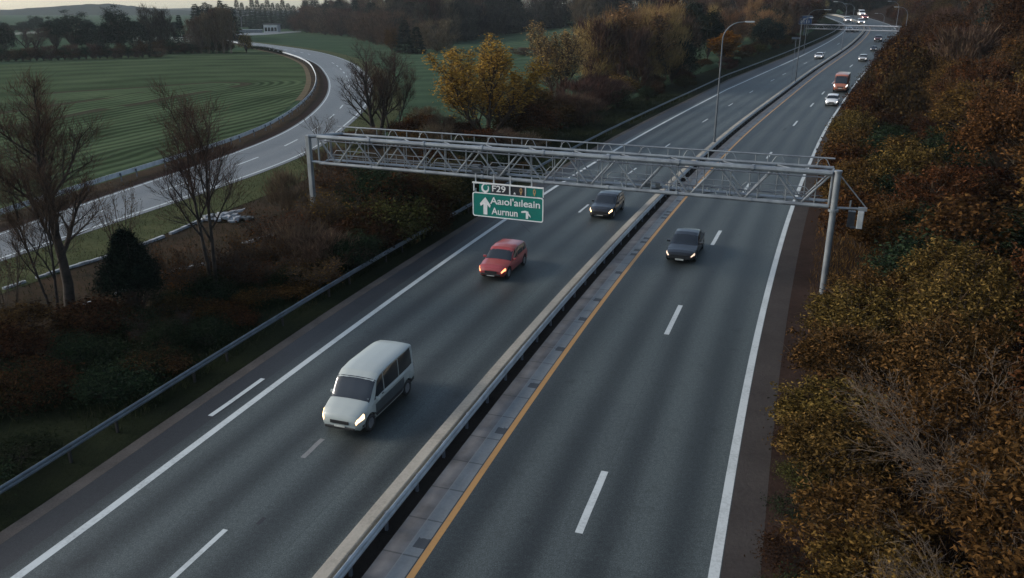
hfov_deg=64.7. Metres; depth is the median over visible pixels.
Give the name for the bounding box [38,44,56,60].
hedge bush
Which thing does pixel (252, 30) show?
boundary wall
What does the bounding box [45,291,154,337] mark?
shrub
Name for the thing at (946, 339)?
shrub
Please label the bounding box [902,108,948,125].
bush
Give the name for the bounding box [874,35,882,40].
car
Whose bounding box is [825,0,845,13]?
tree
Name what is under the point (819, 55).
car
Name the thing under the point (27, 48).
hedge bush
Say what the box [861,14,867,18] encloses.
car
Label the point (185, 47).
hedge bush
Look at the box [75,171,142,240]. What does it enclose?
sapling
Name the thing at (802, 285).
verge
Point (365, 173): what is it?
bush
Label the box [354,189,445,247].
bush
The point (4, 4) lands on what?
sky
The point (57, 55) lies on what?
hedge bush
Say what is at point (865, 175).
shrub
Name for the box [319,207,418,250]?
bush
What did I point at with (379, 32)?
tree
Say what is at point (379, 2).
tree
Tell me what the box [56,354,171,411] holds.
bramble
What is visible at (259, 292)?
bramble
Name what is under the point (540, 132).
bush
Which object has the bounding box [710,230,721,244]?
lane dash
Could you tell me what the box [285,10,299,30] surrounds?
tree
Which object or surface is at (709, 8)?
tree
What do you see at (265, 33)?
road
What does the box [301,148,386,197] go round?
shrub
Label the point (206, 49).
hedge bush
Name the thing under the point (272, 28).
building
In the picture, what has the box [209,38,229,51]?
hedge bush
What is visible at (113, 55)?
hedge bush
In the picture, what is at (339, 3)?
tree
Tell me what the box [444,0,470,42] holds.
tree
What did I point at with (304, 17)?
tree
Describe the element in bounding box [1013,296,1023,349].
shrub
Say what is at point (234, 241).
shrub
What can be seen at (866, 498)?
shrub
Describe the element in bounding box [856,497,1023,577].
arching shrub
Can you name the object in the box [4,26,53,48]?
tree
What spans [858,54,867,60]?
car
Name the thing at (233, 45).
hedge bush
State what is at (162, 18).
tree
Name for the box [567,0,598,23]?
tree
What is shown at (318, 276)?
shrub
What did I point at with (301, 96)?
field margin
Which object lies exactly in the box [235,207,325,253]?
shrub
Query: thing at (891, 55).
tree
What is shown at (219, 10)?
birch
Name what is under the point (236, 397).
lane dash
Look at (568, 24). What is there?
tree
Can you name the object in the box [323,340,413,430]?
van
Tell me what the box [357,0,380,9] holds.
tree
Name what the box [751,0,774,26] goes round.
tree
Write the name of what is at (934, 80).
tree
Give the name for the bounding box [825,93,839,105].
car
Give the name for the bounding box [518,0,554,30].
tree
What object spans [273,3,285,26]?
spruce
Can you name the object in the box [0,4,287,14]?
hills
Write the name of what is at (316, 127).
sapling
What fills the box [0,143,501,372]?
rough land
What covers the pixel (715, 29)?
tree
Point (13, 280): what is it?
sapling
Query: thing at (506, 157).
bramble
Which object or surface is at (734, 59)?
bush
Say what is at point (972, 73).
tree
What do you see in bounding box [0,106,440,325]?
rough grass
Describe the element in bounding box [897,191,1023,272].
shrub
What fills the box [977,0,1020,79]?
tree
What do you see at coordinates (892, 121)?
bush
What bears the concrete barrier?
on the ground at (424, 88)
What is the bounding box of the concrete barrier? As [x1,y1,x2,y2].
[312,14,864,577]
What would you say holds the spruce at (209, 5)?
on the ground at (424, 88)
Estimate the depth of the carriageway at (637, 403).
35.75 m
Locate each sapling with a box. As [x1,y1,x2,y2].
[0,206,40,319]
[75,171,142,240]
[297,114,338,133]
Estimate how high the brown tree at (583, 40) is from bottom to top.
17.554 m
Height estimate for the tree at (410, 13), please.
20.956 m
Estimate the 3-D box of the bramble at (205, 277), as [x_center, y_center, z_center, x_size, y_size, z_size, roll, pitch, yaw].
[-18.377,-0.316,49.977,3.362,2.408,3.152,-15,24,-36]
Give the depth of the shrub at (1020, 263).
37.00 m
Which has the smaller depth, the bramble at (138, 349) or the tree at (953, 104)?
the bramble at (138, 349)
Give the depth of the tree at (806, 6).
318.58 m
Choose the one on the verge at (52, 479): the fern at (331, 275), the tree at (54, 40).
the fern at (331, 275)
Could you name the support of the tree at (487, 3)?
on the ground at (424, 88)
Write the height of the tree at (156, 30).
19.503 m
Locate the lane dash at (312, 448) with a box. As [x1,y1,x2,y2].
[301,438,324,457]
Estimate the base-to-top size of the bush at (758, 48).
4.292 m
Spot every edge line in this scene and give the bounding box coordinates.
[0,40,365,258]
[0,59,329,234]
[11,17,846,577]
[708,15,895,577]
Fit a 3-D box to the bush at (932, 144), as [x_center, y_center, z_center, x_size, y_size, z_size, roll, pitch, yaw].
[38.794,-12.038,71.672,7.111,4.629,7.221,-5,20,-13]
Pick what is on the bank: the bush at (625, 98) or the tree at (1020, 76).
the tree at (1020, 76)
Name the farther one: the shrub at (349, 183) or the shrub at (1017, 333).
the shrub at (349, 183)
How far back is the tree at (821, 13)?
369.44 m
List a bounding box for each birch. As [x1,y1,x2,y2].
[180,18,198,52]
[190,14,207,51]
[196,10,214,52]
[203,7,221,52]
[212,5,228,52]
[219,6,238,52]
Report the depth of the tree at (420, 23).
329.87 m
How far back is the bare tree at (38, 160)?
45.84 m
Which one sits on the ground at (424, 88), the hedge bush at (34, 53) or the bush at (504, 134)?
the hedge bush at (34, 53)
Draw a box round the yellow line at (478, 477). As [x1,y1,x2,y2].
[406,27,870,577]
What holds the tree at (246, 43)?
on the ground at (424, 88)
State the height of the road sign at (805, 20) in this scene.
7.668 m
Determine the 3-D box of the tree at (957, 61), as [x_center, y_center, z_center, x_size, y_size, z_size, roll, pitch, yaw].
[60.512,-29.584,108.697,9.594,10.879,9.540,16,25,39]
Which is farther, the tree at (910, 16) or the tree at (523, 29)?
the tree at (523, 29)
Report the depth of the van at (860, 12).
453.26 m
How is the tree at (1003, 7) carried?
on the bank
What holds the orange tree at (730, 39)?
on the verge at (52, 479)
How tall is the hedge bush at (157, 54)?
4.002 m
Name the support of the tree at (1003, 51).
on the bank
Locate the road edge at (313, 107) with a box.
[0,43,327,231]
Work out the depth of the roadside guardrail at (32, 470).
40.37 m
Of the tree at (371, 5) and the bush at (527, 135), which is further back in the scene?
the tree at (371, 5)
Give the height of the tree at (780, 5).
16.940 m
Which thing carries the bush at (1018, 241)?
on the bank
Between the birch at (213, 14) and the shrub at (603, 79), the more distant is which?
the birch at (213, 14)
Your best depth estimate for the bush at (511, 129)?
110.28 m
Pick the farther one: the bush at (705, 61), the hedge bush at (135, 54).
the hedge bush at (135, 54)
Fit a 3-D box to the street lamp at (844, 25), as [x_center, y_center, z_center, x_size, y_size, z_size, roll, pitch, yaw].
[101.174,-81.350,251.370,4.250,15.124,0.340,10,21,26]
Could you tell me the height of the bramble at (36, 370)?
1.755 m
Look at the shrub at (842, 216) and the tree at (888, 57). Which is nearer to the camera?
the shrub at (842, 216)
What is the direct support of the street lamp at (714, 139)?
on the concrete barrier
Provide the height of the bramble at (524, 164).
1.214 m
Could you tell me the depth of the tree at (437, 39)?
319.59 m
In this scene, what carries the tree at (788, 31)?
on the ground at (424, 88)
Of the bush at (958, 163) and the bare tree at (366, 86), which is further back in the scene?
the bare tree at (366, 86)
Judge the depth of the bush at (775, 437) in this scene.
32.56 m
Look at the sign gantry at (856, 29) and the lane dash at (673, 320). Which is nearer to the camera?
the lane dash at (673, 320)
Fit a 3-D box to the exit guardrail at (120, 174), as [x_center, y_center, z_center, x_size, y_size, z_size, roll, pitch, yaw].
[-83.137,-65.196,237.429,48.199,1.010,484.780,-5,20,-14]
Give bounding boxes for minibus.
[833,72,850,91]
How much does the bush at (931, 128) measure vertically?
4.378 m
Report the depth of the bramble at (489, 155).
92.54 m
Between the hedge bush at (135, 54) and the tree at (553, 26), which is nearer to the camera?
the hedge bush at (135, 54)
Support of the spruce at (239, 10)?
on the ground at (424, 88)
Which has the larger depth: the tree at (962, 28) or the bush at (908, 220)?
the tree at (962, 28)
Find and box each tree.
[0,22,19,50]
[0,63,119,310]
[0,161,84,321]
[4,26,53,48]
[14,21,32,33]
[27,15,43,33]
[35,15,63,49]
[47,8,94,48]
[70,22,130,48]
[81,18,93,30]
[98,4,137,47]
[119,19,150,49]
[135,2,159,46]
[141,77,248,293]
[145,2,170,51]
[156,6,178,42]
[169,21,181,30]
[175,15,188,51]
[234,33,252,50]
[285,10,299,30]
[286,4,317,32]
[298,0,315,7]
[300,5,343,34]
[312,3,336,27]
[320,8,352,35]
[333,0,343,8]
[333,39,417,137]
[350,0,359,9]
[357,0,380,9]
[360,6,413,47]
[362,2,376,18]
[368,62,421,135]
[375,0,393,11]
[385,0,404,10]
[392,0,417,35]
[401,1,415,41]
[407,0,442,40]
[410,19,432,50]
[415,0,443,42]
[418,18,462,51]
[421,33,556,132]
[433,0,463,42]
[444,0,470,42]
[467,0,487,36]
[481,0,500,34]
[506,0,530,31]
[506,1,530,30]
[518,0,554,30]
[521,0,539,28]
[523,20,592,97]
[542,0,559,28]
[545,0,574,28]
[549,0,575,26]
[566,0,588,23]
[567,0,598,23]
[568,15,604,77]
[570,9,626,76]
[581,14,629,80]
[584,3,649,79]
[588,0,620,18]
[608,0,636,14]
[609,1,679,87]
[610,24,657,92]
[626,26,676,87]
[630,0,656,11]
[634,0,666,25]
[636,0,693,76]
[647,3,686,44]
[654,0,699,23]
[655,0,682,9]
[656,29,704,82]
[658,10,691,79]
[668,13,707,76]
[684,0,707,45]
[695,0,710,48]
[695,6,726,58]
[706,30,741,66]
[707,3,722,24]
[708,0,741,23]
[717,4,752,42]
[719,9,748,42]
[735,0,753,34]
[740,0,768,37]
[742,0,764,37]
[747,16,787,49]
[749,8,788,40]
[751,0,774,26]
[752,4,790,42]
[770,0,793,35]
[770,8,795,33]
[787,0,806,33]
[790,0,814,33]
[791,0,809,26]
[809,0,826,26]
[809,0,829,27]
[816,0,827,23]
[825,0,835,14]
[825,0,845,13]
[833,0,862,14]
[834,82,889,117]
[841,75,886,109]
[846,80,891,101]
[847,0,869,13]
[851,0,876,11]
[853,70,876,88]
[857,59,882,80]
[859,36,928,101]
[861,58,880,75]
[864,36,945,117]
[867,0,892,8]
[868,34,933,92]
[869,42,885,64]
[872,45,908,72]
[876,29,919,60]
[885,4,897,20]
[889,9,899,21]
[892,0,910,9]
[893,20,924,39]
[894,8,909,23]
[895,0,914,11]
[899,10,912,21]
[901,13,916,22]
[907,10,973,44]
[916,8,993,64]
[917,50,988,103]
[917,68,1010,134]
[919,72,1004,125]
[920,19,1013,82]
[926,48,1019,100]
[926,77,1023,179]
[932,44,989,75]
[935,23,975,44]
[955,0,998,26]
[960,0,991,26]
[962,70,1023,167]
[971,0,997,26]
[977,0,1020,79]
[981,0,1023,81]
[984,0,1006,25]
[984,13,1019,57]
[987,27,1023,92]
[989,121,1023,204]
[993,32,1023,77]
[996,0,1023,47]
[998,167,1023,210]
[1000,36,1023,79]
[1005,60,1023,88]
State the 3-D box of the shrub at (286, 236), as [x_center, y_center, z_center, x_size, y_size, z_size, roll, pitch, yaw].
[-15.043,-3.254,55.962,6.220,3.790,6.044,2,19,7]
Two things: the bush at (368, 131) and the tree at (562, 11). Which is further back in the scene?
the tree at (562, 11)
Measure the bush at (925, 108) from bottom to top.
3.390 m
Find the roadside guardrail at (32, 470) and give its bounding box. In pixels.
[0,16,839,493]
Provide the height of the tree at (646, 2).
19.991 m
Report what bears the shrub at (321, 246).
on the ground at (424, 88)
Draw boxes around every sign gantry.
[305,126,866,293]
[803,24,901,34]
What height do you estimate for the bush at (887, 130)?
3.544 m
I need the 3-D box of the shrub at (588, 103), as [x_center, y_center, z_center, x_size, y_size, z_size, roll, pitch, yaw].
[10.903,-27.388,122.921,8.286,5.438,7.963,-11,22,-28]
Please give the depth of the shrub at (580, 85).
133.76 m
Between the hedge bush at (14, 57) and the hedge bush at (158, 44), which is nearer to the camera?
the hedge bush at (14, 57)
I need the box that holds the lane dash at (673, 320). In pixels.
[664,305,682,334]
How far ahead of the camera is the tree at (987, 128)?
58.06 m
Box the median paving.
[362,16,869,577]
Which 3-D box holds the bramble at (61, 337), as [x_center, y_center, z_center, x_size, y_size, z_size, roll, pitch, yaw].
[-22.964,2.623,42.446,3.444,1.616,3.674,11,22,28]
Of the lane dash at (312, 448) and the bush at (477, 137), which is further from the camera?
the bush at (477, 137)
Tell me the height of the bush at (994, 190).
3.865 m
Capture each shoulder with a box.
[0,30,842,570]
[720,15,897,577]
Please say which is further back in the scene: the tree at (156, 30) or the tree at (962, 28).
the tree at (156, 30)
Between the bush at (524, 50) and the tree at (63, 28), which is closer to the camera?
the bush at (524, 50)
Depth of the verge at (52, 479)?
39.91 m
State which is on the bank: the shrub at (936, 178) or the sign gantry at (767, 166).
the shrub at (936, 178)
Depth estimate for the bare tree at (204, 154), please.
47.88 m
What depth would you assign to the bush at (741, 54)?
238.15 m
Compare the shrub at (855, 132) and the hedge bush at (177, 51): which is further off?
the hedge bush at (177, 51)
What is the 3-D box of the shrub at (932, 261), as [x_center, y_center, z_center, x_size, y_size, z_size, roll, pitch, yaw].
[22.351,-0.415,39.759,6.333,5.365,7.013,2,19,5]
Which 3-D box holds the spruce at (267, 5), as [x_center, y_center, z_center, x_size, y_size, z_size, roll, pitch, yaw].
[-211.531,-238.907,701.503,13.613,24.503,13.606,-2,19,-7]
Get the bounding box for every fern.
[215,305,262,327]
[229,286,271,310]
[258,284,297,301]
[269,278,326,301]
[310,268,349,283]
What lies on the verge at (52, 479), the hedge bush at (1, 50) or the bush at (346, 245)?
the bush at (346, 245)
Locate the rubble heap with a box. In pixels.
[201,208,253,222]
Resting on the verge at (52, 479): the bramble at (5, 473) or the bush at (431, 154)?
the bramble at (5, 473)
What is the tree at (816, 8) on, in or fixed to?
on the ground at (424, 88)
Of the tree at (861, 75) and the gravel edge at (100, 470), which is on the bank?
the tree at (861, 75)
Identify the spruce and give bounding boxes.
[188,4,198,36]
[192,6,205,40]
[200,2,217,36]
[207,4,217,31]
[216,0,223,7]
[217,3,239,40]
[227,7,242,39]
[233,0,244,26]
[239,3,247,26]
[244,6,251,24]
[247,0,259,28]
[254,0,262,25]
[258,3,269,28]
[263,1,274,23]
[269,2,278,23]
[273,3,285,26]
[278,0,289,28]
[284,3,290,21]
[394,19,414,52]
[407,27,426,53]
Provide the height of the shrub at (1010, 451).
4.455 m
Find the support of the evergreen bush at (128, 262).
on the verge at (52, 479)
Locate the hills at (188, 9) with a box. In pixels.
[169,8,297,11]
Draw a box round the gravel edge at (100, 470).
[0,16,843,543]
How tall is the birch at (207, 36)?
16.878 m
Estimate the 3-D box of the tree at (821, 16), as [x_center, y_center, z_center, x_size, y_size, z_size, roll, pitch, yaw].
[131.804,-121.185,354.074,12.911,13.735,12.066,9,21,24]
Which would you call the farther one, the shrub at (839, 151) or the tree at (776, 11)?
the tree at (776, 11)
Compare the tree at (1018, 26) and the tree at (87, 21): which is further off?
the tree at (87, 21)
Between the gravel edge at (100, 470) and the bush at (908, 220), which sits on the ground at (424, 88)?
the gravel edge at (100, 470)
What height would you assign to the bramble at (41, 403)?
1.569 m
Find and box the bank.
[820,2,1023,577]
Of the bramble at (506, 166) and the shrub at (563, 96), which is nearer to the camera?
the bramble at (506, 166)
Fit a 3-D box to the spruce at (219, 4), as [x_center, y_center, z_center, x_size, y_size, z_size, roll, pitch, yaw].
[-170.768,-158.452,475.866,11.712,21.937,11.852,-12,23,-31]
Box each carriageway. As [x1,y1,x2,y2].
[0,15,863,577]
[405,15,896,577]
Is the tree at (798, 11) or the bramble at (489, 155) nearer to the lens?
the bramble at (489, 155)
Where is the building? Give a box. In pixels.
[262,24,280,31]
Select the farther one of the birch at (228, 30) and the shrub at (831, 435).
the birch at (228, 30)
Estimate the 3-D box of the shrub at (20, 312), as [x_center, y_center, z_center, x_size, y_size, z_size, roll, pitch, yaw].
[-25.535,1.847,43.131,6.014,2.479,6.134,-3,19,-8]
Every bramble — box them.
[0,348,85,417]
[0,351,72,414]
[0,367,76,423]
[0,421,75,477]
[0,448,29,499]
[1,347,89,395]
[26,330,141,374]
[37,325,113,355]
[45,332,124,377]
[55,333,131,358]
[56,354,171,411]
[58,359,142,414]
[60,356,131,397]
[76,338,196,380]
[108,337,199,380]
[154,270,240,313]
[175,272,226,294]
[186,257,229,277]
[191,268,243,299]
[217,252,272,284]
[221,248,261,275]
[223,282,295,307]
[249,240,300,262]
[259,262,304,287]
[300,252,353,280]
[304,249,359,269]
[473,152,503,163]
[473,161,497,169]
[477,155,507,168]
[478,179,502,183]
[480,179,508,183]
[483,152,520,160]
[490,161,522,170]
[499,161,532,170]
[503,153,532,160]
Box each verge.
[0,17,841,531]
[0,42,402,292]
[0,43,323,227]
[760,14,900,577]
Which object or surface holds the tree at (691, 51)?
on the ground at (424, 88)
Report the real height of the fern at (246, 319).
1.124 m
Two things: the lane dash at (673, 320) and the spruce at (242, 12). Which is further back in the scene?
the spruce at (242, 12)
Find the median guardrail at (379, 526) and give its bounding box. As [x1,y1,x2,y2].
[333,14,865,577]
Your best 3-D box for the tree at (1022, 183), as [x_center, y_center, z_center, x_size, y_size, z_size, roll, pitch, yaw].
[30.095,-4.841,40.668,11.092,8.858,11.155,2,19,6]
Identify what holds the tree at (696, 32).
on the ground at (424, 88)
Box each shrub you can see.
[0,293,87,346]
[0,317,62,368]
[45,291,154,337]
[221,224,293,267]
[227,251,314,286]
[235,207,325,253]
[249,218,332,265]
[258,167,309,211]
[268,201,346,232]
[275,225,382,266]
[277,252,343,287]
[287,182,394,232]
[297,143,360,184]
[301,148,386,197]
[335,171,404,231]
[545,90,587,124]
[548,76,607,107]
[563,72,627,107]
[564,92,611,126]
[583,77,636,103]
[760,369,918,457]
[762,399,926,495]
[768,466,951,577]
[780,314,921,401]
[791,277,923,353]
[792,516,975,577]
[810,140,879,182]
[811,182,897,248]
[812,132,877,164]
[812,157,871,211]
[815,125,878,154]
[815,161,892,206]
[817,344,1023,569]
[822,260,935,328]
[825,104,883,131]
[827,114,875,139]
[841,193,938,263]
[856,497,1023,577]
[858,360,1023,473]
[863,133,953,187]
[872,306,1023,412]
[876,157,989,215]
[879,262,1023,361]
[891,231,1023,328]
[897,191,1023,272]
[922,417,1023,561]
[945,480,1023,577]
[985,324,1023,414]
[1001,241,1023,295]
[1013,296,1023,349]
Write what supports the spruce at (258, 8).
on the ground at (424, 88)
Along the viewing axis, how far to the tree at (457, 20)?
393.51 m
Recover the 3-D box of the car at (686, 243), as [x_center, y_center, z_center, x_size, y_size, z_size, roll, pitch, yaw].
[12.654,-3.391,58.804,2.547,1.681,5.462,7,20,20]
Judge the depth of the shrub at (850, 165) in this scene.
67.67 m
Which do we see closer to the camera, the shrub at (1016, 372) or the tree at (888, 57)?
the shrub at (1016, 372)
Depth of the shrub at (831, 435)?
28.73 m
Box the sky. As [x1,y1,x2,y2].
[0,0,636,9]
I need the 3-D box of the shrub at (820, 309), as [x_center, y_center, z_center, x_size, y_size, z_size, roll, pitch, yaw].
[16.918,1.383,39.880,6.885,4.390,6.218,11,22,28]
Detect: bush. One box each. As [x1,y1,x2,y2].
[0,45,9,61]
[0,49,13,61]
[2,48,28,60]
[14,48,30,60]
[20,46,33,60]
[26,46,47,60]
[36,49,48,60]
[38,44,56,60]
[46,49,65,59]
[53,45,74,59]
[60,42,80,59]
[70,48,89,59]
[76,44,91,58]
[86,42,98,58]
[88,221,170,321]
[92,45,107,58]
[98,45,112,58]
[102,47,123,57]
[110,41,127,57]
[122,45,133,57]
[128,48,142,57]
[132,39,149,57]
[143,46,156,57]
[144,239,206,295]
[148,47,168,56]
[150,38,175,53]
[159,37,182,53]
[170,42,182,53]
[178,41,191,52]
[181,42,200,52]
[195,40,216,52]
[196,236,260,286]
[206,38,222,52]
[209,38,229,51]
[218,40,237,50]
[317,225,389,268]
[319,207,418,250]
[328,169,435,222]
[332,130,362,146]
[337,158,400,192]
[350,126,384,146]
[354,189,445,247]
[363,167,461,229]
[381,119,425,136]
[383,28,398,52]
[387,128,429,151]
[397,112,436,132]
[403,147,456,164]
[406,204,456,234]
[407,155,475,181]
[407,160,472,213]
[409,106,444,122]
[419,122,457,141]
[422,162,492,205]
[424,112,468,138]
[443,135,493,159]
[449,119,484,138]
[452,125,504,146]
[459,129,497,146]
[481,127,528,147]
[485,95,534,132]
[492,116,526,133]
[502,130,550,149]
[504,80,552,112]
[508,47,534,55]
[508,101,568,133]
[517,124,560,145]
[535,88,555,100]
[536,98,581,123]
[586,91,611,107]
[607,74,641,90]
[607,86,633,107]
[638,84,657,100]
[693,58,713,66]
[715,58,740,69]
[717,53,735,60]
[723,58,741,63]
[733,51,755,58]
[740,44,756,54]
[744,521,829,577]
[747,42,770,54]
[752,39,767,44]
[753,556,811,577]
[760,485,818,529]
[763,424,820,460]
[764,569,802,577]
[769,454,828,492]
[770,39,780,48]
[778,37,794,45]
[785,32,799,39]
[850,127,918,155]
[854,143,905,170]
[857,222,993,290]
[858,167,938,205]
[861,190,926,218]
[865,122,914,144]
[867,120,909,141]
[867,133,929,164]
[868,112,915,132]
[874,198,962,254]
[895,98,933,114]
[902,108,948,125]
[907,129,991,163]
[910,125,944,145]
[913,122,965,149]
[920,158,1023,200]
[934,169,1023,214]
[938,150,1018,179]
[946,205,1023,267]
[965,194,1023,246]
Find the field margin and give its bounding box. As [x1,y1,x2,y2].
[235,44,310,100]
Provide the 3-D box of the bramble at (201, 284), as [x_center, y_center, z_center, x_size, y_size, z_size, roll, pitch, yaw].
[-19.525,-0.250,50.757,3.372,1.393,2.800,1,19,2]
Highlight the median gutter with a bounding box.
[343,27,866,577]
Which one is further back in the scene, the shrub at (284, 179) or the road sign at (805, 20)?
the road sign at (805, 20)
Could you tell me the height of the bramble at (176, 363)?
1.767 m
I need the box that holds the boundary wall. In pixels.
[238,29,262,32]
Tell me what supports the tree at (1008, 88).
on the bank
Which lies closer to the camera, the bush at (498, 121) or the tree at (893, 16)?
the bush at (498, 121)
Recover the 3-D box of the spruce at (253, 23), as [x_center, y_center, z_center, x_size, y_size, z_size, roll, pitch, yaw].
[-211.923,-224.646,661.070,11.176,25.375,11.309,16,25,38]
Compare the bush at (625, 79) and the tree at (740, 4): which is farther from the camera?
the tree at (740, 4)
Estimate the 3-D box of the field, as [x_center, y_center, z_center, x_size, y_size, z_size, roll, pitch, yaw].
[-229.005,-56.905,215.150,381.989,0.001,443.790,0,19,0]
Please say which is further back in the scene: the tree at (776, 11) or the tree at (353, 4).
the tree at (353, 4)
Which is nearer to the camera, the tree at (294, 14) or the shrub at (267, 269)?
the shrub at (267, 269)
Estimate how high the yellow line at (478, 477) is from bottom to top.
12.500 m
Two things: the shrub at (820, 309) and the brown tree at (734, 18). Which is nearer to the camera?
the shrub at (820, 309)
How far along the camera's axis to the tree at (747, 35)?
298.54 m
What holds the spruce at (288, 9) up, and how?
on the ground at (424, 88)
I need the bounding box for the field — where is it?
[0,45,305,215]
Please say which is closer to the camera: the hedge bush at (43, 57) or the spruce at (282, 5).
the hedge bush at (43, 57)
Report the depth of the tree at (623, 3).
425.22 m
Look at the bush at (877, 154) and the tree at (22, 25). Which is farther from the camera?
the tree at (22, 25)
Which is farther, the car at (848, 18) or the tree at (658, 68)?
the car at (848, 18)
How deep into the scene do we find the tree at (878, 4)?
483.00 m
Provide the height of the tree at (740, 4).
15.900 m
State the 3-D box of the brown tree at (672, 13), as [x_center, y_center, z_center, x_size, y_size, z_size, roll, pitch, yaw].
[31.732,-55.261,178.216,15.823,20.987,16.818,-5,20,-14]
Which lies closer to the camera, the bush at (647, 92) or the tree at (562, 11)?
the bush at (647, 92)
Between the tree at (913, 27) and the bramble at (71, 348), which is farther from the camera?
the tree at (913, 27)
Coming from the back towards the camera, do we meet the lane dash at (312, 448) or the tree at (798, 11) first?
the tree at (798, 11)
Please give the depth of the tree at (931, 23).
149.27 m
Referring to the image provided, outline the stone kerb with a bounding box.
[2,220,196,289]
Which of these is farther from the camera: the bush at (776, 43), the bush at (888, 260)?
the bush at (776, 43)
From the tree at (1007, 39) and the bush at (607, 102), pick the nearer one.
the tree at (1007, 39)
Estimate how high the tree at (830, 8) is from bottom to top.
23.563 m
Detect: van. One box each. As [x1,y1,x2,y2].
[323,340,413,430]
[857,10,864,15]
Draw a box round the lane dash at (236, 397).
[208,378,263,415]
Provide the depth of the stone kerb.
57.13 m
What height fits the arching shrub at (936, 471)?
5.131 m
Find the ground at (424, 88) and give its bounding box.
[0,8,859,576]
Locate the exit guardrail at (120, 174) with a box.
[0,41,316,214]
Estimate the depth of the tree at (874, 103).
109.59 m
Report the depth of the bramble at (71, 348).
39.93 m
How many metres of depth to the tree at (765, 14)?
267.90 m
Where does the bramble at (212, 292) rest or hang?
on the verge at (52, 479)
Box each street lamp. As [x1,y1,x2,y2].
[713,21,754,141]
[795,17,812,83]
[803,9,830,52]
[834,1,846,51]
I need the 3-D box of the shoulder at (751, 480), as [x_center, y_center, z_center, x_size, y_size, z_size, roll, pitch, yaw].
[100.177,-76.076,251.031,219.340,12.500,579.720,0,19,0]
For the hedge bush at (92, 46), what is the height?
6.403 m
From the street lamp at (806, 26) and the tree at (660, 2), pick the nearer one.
the tree at (660, 2)
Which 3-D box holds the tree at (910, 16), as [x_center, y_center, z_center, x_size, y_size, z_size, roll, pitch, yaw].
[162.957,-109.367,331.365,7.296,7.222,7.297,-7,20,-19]
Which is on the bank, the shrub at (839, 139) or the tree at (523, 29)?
the shrub at (839, 139)
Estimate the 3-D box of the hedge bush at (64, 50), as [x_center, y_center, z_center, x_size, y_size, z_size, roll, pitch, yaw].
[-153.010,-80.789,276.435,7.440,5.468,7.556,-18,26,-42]
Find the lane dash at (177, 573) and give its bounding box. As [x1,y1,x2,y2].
[170,529,226,577]
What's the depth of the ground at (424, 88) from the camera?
315.98 m
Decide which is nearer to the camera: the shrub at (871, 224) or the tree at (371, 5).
the shrub at (871, 224)
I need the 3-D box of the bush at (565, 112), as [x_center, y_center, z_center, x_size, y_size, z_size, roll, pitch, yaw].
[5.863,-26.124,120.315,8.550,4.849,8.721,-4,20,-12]
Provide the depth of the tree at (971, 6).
169.64 m
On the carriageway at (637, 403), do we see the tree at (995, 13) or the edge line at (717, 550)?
the edge line at (717, 550)
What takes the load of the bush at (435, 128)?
on the ground at (424, 88)
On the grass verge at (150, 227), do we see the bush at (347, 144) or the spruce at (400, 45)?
the bush at (347, 144)
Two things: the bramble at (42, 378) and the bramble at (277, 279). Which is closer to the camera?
the bramble at (42, 378)
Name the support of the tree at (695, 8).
on the ground at (424, 88)
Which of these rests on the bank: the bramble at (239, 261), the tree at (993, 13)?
the tree at (993, 13)
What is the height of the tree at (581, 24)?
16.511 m
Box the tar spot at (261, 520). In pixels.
[256,517,265,524]
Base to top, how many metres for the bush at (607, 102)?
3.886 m
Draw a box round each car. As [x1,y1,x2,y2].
[479,239,526,277]
[590,189,624,217]
[666,227,704,261]
[814,52,823,58]
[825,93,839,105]
[843,16,851,21]
[856,18,864,23]
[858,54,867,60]
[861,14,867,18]
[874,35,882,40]
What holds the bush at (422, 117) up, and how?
on the ground at (424, 88)
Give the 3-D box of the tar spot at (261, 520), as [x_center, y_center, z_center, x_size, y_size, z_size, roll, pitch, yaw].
[-8.792,8.119,28.349,0.160,0.001,0.422,6,20,17]
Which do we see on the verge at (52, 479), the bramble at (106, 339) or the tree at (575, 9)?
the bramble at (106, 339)
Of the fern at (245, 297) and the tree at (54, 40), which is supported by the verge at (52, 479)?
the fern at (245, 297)
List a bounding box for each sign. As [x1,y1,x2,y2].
[472,173,543,222]
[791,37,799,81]
[798,16,811,35]
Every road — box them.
[0,40,371,260]
[181,31,299,37]
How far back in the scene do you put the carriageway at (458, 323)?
34.81 m
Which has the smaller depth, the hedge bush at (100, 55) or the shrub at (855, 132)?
the shrub at (855, 132)
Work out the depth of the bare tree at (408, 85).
108.06 m
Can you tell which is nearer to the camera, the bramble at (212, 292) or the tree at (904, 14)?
the bramble at (212, 292)
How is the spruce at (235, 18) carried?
on the ground at (424, 88)
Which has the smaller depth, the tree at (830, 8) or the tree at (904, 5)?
the tree at (904, 5)
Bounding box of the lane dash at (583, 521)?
[575,471,607,533]
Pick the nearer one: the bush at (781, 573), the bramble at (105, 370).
the bush at (781, 573)
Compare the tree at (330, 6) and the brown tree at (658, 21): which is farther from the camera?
the tree at (330, 6)
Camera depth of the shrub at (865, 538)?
22.98 m
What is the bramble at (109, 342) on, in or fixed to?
on the verge at (52, 479)

